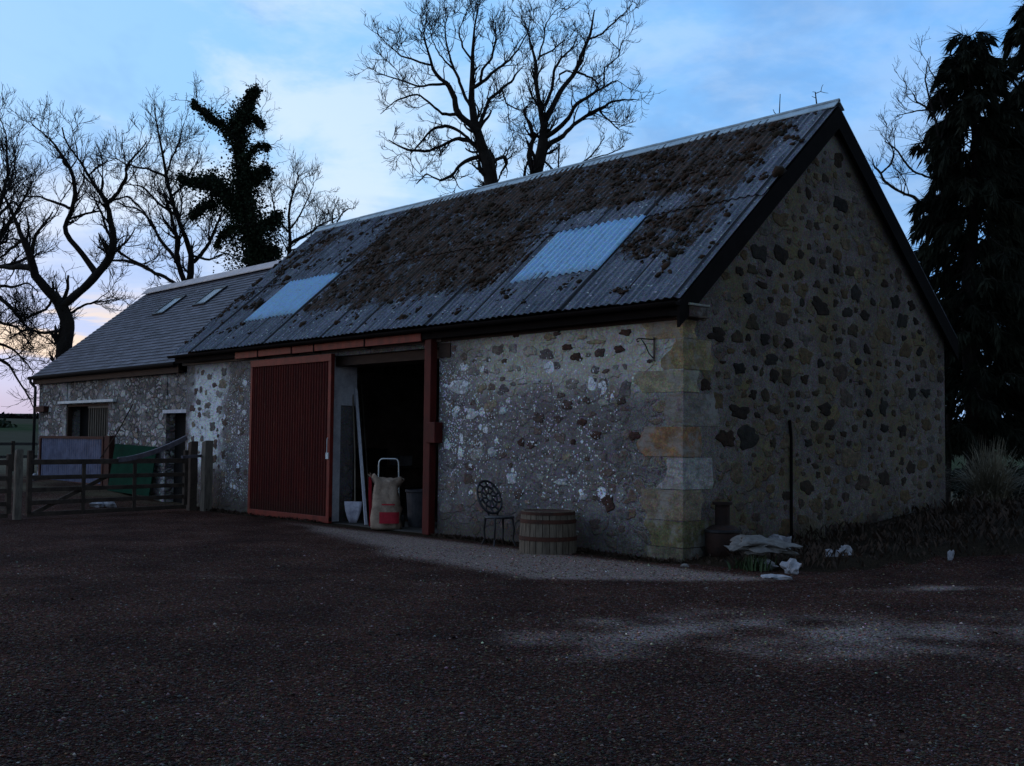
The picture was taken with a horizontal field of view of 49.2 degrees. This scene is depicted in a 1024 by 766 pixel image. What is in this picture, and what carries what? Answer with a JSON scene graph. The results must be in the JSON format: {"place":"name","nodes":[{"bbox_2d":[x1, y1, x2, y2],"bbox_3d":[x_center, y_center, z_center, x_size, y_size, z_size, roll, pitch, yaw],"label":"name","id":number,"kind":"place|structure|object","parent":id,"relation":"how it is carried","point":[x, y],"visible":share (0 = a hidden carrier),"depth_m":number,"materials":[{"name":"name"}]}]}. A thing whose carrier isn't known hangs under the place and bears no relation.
{"place":"outdoors","nodes":[
{"label":"outdoors","id":0,"kind":"place"},
{"bbox_2d":[0,458,1023,765],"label":"gravel yard","id":1,"kind":"structure","parent":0,"point":[86,538],"depth_m":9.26,"materials":[{"name":"gravel"}]},
{"bbox_2d":[0,454,12,517],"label":"field gate","id":2,"kind":"structure","parent":1,"relation":"on","point":[7,478],"depth_m":21.04,"materials":[{"name":"brown wood"}]},
{"bbox_2d":[12,449,23,519],"bbox_3d":[-9.395,1.978,21.248,0.137,1.446,0.135,3,-4,-42],"label":"gate post","id":3,"kind":"object","parent":1,"relation":"on","point":[18,486],"visible":0.95,"depth_m":21.20,"materials":[{"name":"grey wood"}]},
{"bbox_2d":[0,441,37,470],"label":"rail fence","id":4,"kind":"object","parent":1,"relation":"on","point":[12,443],"visible":0.3,"depth_m":38.95,"materials":[{"name":"wood"}]},
{"bbox_2d":[0,84,77,410],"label":"bare tree","id":5,"kind":"object","parent":1,"relation":"on","point":[6,147],"visible":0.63,"depth_m":38.93,"materials":[{"name":"brown plant"}]},
{"bbox_2d":[38,436,103,485],"bbox_3d":[-12.171,2.113,30.769,0.070,1.300,4.620,3,-4,-42],"label":"corrugated metal sheet","id":6,"kind":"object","parent":1,"relation":"on","point":[50,447],"depth_m":30.71,"materials":[{"name":"metal"}]},
{"bbox_2d":[89,502,103,506],"bbox_3d":[-9.313,2.718,25.085,0.367,0.255,0.306,0,-3,17],"label":"rock","id":7,"kind":"object","parent":1,"relation":"on","point":[96,504],"visible":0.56,"depth_m":24.98,"materials":[{"name":"grey stone"}]},
{"bbox_2d":[0,95,199,360],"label":"bare tree","id":8,"kind":"object","parent":1,"relation":"on","point":[66,329],"visible":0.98,"depth_m":37.47,"materials":[{"name":"brown plant"}]},
{"bbox_2d":[25,436,188,516],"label":"field gate","id":9,"kind":"structure","parent":1,"relation":"on","point":[134,460],"depth_m":22.77,"materials":[{"name":"brown wood"}]},
{"bbox_2d":[103,501,116,507],"bbox_3d":[-9.042,2.710,25.129,0.260,0.226,0.332,3,-4,-42],"label":"rock","id":10,"kind":"object","parent":1,"relation":"on","point":[110,504],"visible":0.66,"depth_m":25.03,"materials":[{"name":"grey stone"}]},
{"bbox_2d":[108,444,157,495],"bbox_3d":[-9.430,2.134,27.703,0.170,1.240,2.500,3,-4,-42],"label":"board","id":11,"kind":"object","parent":1,"relation":"on","point":[122,450],"visible":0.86,"depth_m":27.73,"materials":[{"name":"green wood"}]},
{"bbox_2d":[27,260,279,502],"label":"stone byre","id":12,"kind":"structure","parent":1,"relation":"on","point":[97,383],"depth_m":30.02,"materials":[{"name":"stone"}]},
{"bbox_2d":[66,403,107,435],"bbox_3d":[-11.523,1.713,30.408,0.130,2.275,2.890,3,-4,-42],"label":"window frame","id":13,"kind":"structure","parent":12,"relation":"in","point":[69,407],"depth_m":31.44,"materials":[{"name":"wood"}]},
{"bbox_2d":[80,406,106,435],"bbox_3d":[-11.288,1.874,30.615,0.030,2.580,2.890,3,-4,-42],"label":"window back","id":14,"kind":"structure","parent":12,"relation":"in","point":[84,411],"depth_m":31.44,"materials":[{"name":"black"}]},
{"bbox_2d":[100,404,132,457],"bbox_3d":[-9.953,1.216,28.160,0.887,1.387,0.071,0,-3,12],"label":"stick","id":15,"kind":"object","parent":12,"relation":"attached to","point":[117,431],"visible":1,"depth_m":28.16,"materials":[{"name":"brown wood"}]},
{"bbox_2d":[173,413,185,502],"bbox_3d":[-7.741,1.803,26.480,0.040,2.170,1.080,3,-4,-42],"label":"door","id":16,"kind":"structure","parent":12,"relation":"in","point":[180,418],"depth_m":26.69,"materials":[{"name":"black wood"}]},
{"bbox_2d":[87,87,244,283],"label":"bare tree","id":17,"kind":"object","parent":1,"relation":"on","point":[193,259],"visible":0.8,"depth_m":42.91,"materials":[{"name":"brown plant"}]},
{"bbox_2d":[186,441,197,510],"bbox_3d":[-7.046,2.091,24.625,0.180,1.617,0.177,3,-4,-42],"label":"gate post","id":18,"kind":"object","parent":1,"relation":"on","point":[191,505],"visible":0.93,"depth_m":24.56,"materials":[{"name":"wood"}]},
{"bbox_2d":[200,440,212,510],"bbox_3d":[-6.661,2.073,24.381,0.201,1.638,0.198,3,-4,-42],"label":"gate post","id":19,"kind":"object","parent":1,"relation":"on","point":[206,475],"visible":0.94,"depth_m":24.31,"materials":[{"name":"grey wood"}]},
{"bbox_2d":[181,454,201,457],"bbox_3d":[-6.897,1.585,24.112,0.050,0.080,0.740,0,-3,19],"label":"plank","id":20,"kind":"object","parent":19,"relation":"attached to","point":[191,456],"visible":1,"depth_m":24.04,"materials":[{"name":"grey wood"}]},
{"bbox_2d":[156,71,295,272],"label":"ivy clad tree","id":21,"kind":"object","parent":1,"relation":"on","point":[236,198],"visible":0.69,"depth_m":40.77,"materials":[{"name":"green plant"}]},
{"bbox_2d":[256,146,339,254],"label":"bare tree","id":22,"kind":"object","parent":1,"relation":"on","point":[292,243],"visible":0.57,"depth_m":41.95,"materials":[{"name":"brown plant"}]},
{"bbox_2d":[323,196,357,222],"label":"sapling","id":23,"kind":"object","parent":1,"relation":"on","point":[338,212],"visible":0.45,"depth_m":40.18,"materials":[{"name":"brown plant"}]},
{"bbox_2d":[185,506,694,563],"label":"leaf litter","id":24,"kind":"object","parent":1,"relation":"on","point":[584,550],"visible":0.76,"depth_m":17.49,"materials":[{"name":"brown plant"}]},
{"bbox_2d":[346,0,544,196],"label":"bare tree","id":25,"kind":"object","parent":1,"relation":"on","point":[485,158],"visible":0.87,"depth_m":35.97,"materials":[{"name":"brown plant"}]},
{"bbox_2d":[476,480,516,546],"bbox_3d":[-0.258,2.003,17.237,0.473,0.991,0.743,2,-3,-25],"label":"garden chair","id":26,"kind":"object","parent":1,"relation":"on","point":[496,516],"visible":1,"depth_m":17.31,"materials":[{"name":"black metal"}]},
{"bbox_2d":[0,523,1005,765],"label":"fallen leaves","id":27,"kind":"object","parent":1,"relation":"on","point":[608,738],"visible":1,"depth_m":6.92,"materials":[{"name":"brown plant"}]},
{"bbox_2d":[519,509,576,554],"bbox_3d":[0.518,2.134,16.086,0.840,0.600,0.840,3,-4,-42],"label":"barrel planter","id":28,"kind":"object","parent":1,"relation":"on","point":[547,531],"visible":1,"depth_m":15.74,"materials":[{"name":"brown wood"}]},
{"bbox_2d":[167,98,958,561],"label":"stone barn","id":29,"kind":"structure","parent":1,"relation":"on","point":[763,282],"depth_m":18.05,"materials":[{"name":"stone"}]},
{"bbox_2d":[247,353,334,522],"bbox_3d":[-4.461,1.091,22.292,0.113,3.210,3.070,3,-4,-42],"label":"sliding door","id":30,"kind":"structure","parent":29,"relation":"in","point":[291,420],"depth_m":22.19,"materials":[{"name":"red paint"}]},
{"bbox_2d":[344,395,361,522],"bbox_3d":[-2.998,1.405,21.480,0.342,2.509,0.563,1,-3,0],"label":"shovel","id":31,"kind":"object","parent":29,"relation":"on","point":[352,509],"visible":1,"depth_m":21.16,"materials":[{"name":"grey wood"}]},
{"bbox_2d":[354,389,367,524],"bbox_3d":[-2.879,1.378,21.285,0.050,2.583,1.021,2,-3,-22],"label":"pole","id":32,"kind":"object","parent":29,"relation":"on","point":[361,458],"visible":1,"depth_m":21.25,"materials":[{"name":"white wood"}]},
{"bbox_2d":[368,472,404,529],"bbox_3d":[-2.255,2.096,19.905,0.665,1.002,0.416,1,-3,0],"label":"feed sack","id":33,"kind":"object","parent":29,"relation":"on","point":[385,509],"visible":1,"depth_m":19.80,"materials":[{"name":"fabric"}]},
{"bbox_2d":[352,465,422,491],"bbox_3d":[-3.446,2.570,28.327,3.100,0.920,0.700,3,-4,-42],"label":"workbench","id":34,"kind":"object","parent":29,"relation":"on","point":[382,468],"visible":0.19,"depth_m":28.13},
{"bbox_2d":[356,448,387,465],"bbox_3d":[-3.551,1.875,28.227,0.690,0.445,0.490,3,-4,-42],"label":"storage box","id":35,"kind":"object","parent":34,"relation":"on","point":[375,456],"visible":0.67,"depth_m":28.05,"materials":[{"name":"grey plastic"}]},
{"bbox_2d":[389,455,412,465],"bbox_3d":[-2.868,2.005,28.843,0.440,0.265,0.490,3,-4,-42],"label":"storage box","id":36,"kind":"object","parent":34,"relation":"on","point":[404,460],"visible":1,"depth_m":28.70,"materials":[{"name":"grey plastic"}]},
{"bbox_2d":[378,458,404,526],"bbox_3d":[-2.244,1.991,20.291,0.580,1.252,0.350,1,-3,0],"label":"hand truck","id":37,"kind":"object","parent":29,"relation":"on","point":[403,520],"visible":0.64,"depth_m":20.29,"materials":[{"name":"metal"}]},
{"bbox_2d":[405,489,422,526],"bbox_3d":[-1.692,2.287,20.455,0.540,0.670,0.540,3,-4,-42],"label":"dustbin","id":38,"kind":"object","parent":29,"relation":"on","point":[414,503],"visible":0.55,"depth_m":20.24,"materials":[{"name":"grey plastic"}]},
{"bbox_2d":[636,337,654,360],"bbox_3d":[1.832,-0.473,15.369,0.327,0.330,0.029,3,-4,-33],"label":"hanging bracket","id":39,"kind":"object","parent":29,"relation":"attached to","point":[653,356],"visible":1,"depth_m":15.43,"materials":[{"name":"black metal"}]},
{"bbox_2d":[507,0,666,177],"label":"bare tree","id":40,"kind":"object","parent":1,"relation":"on","point":[536,162],"visible":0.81,"depth_m":38.98,"materials":[{"name":"brown plant"}]},
{"bbox_2d":[549,114,630,167],"bbox_3d":[2.557,-3.162,39.824,3.411,13.434,1.817,0,-3,12],"label":"sapling","id":41,"kind":"object","parent":1,"relation":"on","point":[610,143],"visible":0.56,"depth_m":39.97,"materials":[{"name":"brown plant"}]},
{"bbox_2d":[704,502,740,556],"bbox_3d":[2.849,2.028,15.126,0.500,0.828,0.500,3,-4,-42],"label":"iron stove","id":42,"kind":"object","parent":1,"relation":"on","point":[721,532],"visible":0.89,"depth_m":14.98,"materials":[{"name":"black metal"}]},
{"bbox_2d":[726,553,776,571],"bbox_3d":[3.030,2.227,14.053,0.572,0.228,0.646,3,-4,-42],"label":"leafy plant","id":43,"kind":"object","parent":1,"relation":"on","point":[749,564],"visible":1,"depth_m":13.97,"materials":[{"name":"green plant"}]},
{"bbox_2d":[723,534,802,555],"bbox_3d":[3.194,2.073,14.215,0.997,0.258,0.568,0,-3,12],"label":"stone slab","id":44,"kind":"object","parent":1,"relation":"on","point":[755,544],"depth_m":14.11,"materials":[{"name":"grey stone"}]},
{"bbox_2d":[753,558,778,570],"bbox_3d":[3.186,2.305,14.194,0.208,0.154,0.494,3,-4,-35],"label":"rock","id":45,"kind":"object","parent":1,"relation":"on","point":[772,564],"visible":0.37,"depth_m":14.06,"materials":[{"name":"grey stone"}]},
{"bbox_2d":[760,574,791,579],"bbox_3d":[3.096,2.291,13.150,0.178,0.088,0.472,3,-4,-42],"label":"rock","id":46,"kind":"object","parent":1,"relation":"on","point":[777,576],"visible":0.85,"depth_m":13.09,"materials":[{"name":"grey stone"}]},
{"bbox_2d":[768,534,791,548],"bbox_3d":[3.765,2.323,15.644,0.173,0.403,0.393,3,-4,-42],"label":"rock","id":47,"kind":"object","parent":1,"relation":"on","point":[783,538],"visible":0.16,"depth_m":15.62,"materials":[{"name":"grey stone"}]},
{"bbox_2d":[780,558,801,573],"bbox_3d":[3.434,2.280,13.773,0.242,0.238,0.243,0,-3,4],"label":"rock","id":48,"kind":"object","parent":1,"relation":"on","point":[791,566],"visible":0.85,"depth_m":13.73,"materials":[{"name":"grey stone"}]},
{"bbox_2d":[798,511,833,539],"bbox_3d":[4.493,2.119,16.737,0.694,0.449,0.739,1,-3,2],"label":"leafy plant","id":49,"kind":"object","parent":1,"relation":"on","point":[812,526],"visible":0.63,"depth_m":16.73,"materials":[{"name":"plant"}]},
{"bbox_2d":[824,549,838,556],"bbox_3d":[4.259,2.329,14.732,0.292,0.277,0.256,3,-4,-42],"label":"rock","id":50,"kind":"object","parent":1,"relation":"on","point":[836,553],"visible":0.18,"depth_m":14.70,"materials":[{"name":"grey stone"}]},
{"bbox_2d":[839,545,851,555],"bbox_3d":[4.428,2.309,14.878,0.192,0.310,0.215,-1,-3,23],"label":"rock","id":51,"kind":"object","parent":1,"relation":"on","point":[847,550],"visible":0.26,"depth_m":14.86,"materials":[{"name":"grey stone"}]},
{"bbox_2d":[692,492,1023,570],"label":"undergrowth","id":52,"kind":"object","parent":1,"relation":"on","point":[999,512],"visible":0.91,"depth_m":16.37,"materials":[{"name":"green plant"}]},
{"bbox_2d":[866,29,961,503],"bbox_3d":[9.561,-2.712,27.173,2.680,11.831,1.469,1,-3,-12],"label":"bare tree","id":53,"kind":"object","parent":1,"relation":"on","point":[949,424],"visible":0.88,"depth_m":27.12,"materials":[{"name":"brown plant"}]},
{"bbox_2d":[947,550,953,559],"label":"rock","id":54,"kind":"object","parent":1,"relation":"on","point":[950,554],"visible":1,"depth_m":15.02,"materials":[{"name":"grey stone"}]},
{"bbox_2d":[901,26,1023,498],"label":"conifer","id":55,"kind":"object","parent":1,"relation":"on","point":[984,180],"visible":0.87,"depth_m":26.65,"materials":[{"name":"green plant"}]},
{"bbox_2d":[944,0,1023,458],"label":"conifer","id":56,"kind":"object","parent":1,"relation":"on","point":[1014,37],"visible":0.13,"depth_m":29.47,"materials":[{"name":"green plant"}]},
{"bbox_2d":[945,435,1023,503],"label":"pampas grass","id":57,"kind":"object","parent":1,"relation":"on","point":[990,480],"depth_m":20.36,"materials":[{"name":"plant"}]},
{"bbox_2d":[945,451,1023,481],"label":"rail fence","id":58,"kind":"object","parent":1,"relation":"on","point":[956,479],"depth_m":28.21,"materials":[{"name":"brown wood"}]},
{"bbox_2d":[0,413,1023,470],"bbox_3d":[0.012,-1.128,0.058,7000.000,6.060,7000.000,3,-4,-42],"label":"field","id":59,"kind":"structure","parent":0,"point":[22,432],"depth_m":94.39,"materials":[{"name":"green plant"}]},
{"bbox_2d":[0,418,17,427],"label":"dark bush","id":60,"kind":"object","parent":59,"relation":"on","point":[4,423],"visible":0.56,"depth_m":118.79,"materials":[{"name":"green plant"}]},
{"bbox_2d":[0,412,38,418],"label":"hedge","id":61,"kind":"object","parent":59,"relation":"on","point":[16,416],"visible":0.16,"depth_m":149.62,"materials":[{"name":"green plant"}]},
{"bbox_2d":[945,462,1023,491],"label":"dark bush","id":62,"kind":"object","parent":59,"relation":"on","point":[959,470],"visible":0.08,"depth_m":39.28,"materials":[{"name":"green plant"}]},
{"bbox_2d":[951,461,1023,498],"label":"dark bush","id":63,"kind":"object","parent":59,"relation":"on","point":[956,490],"visible":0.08,"depth_m":33.84,"materials":[{"name":"green plant"}]},
{"bbox_2d":[0,0,1023,419],"label":"sky","id":64,"kind":"structure","parent":0,"point":[719,63],"materials":[{"name":"blue"}]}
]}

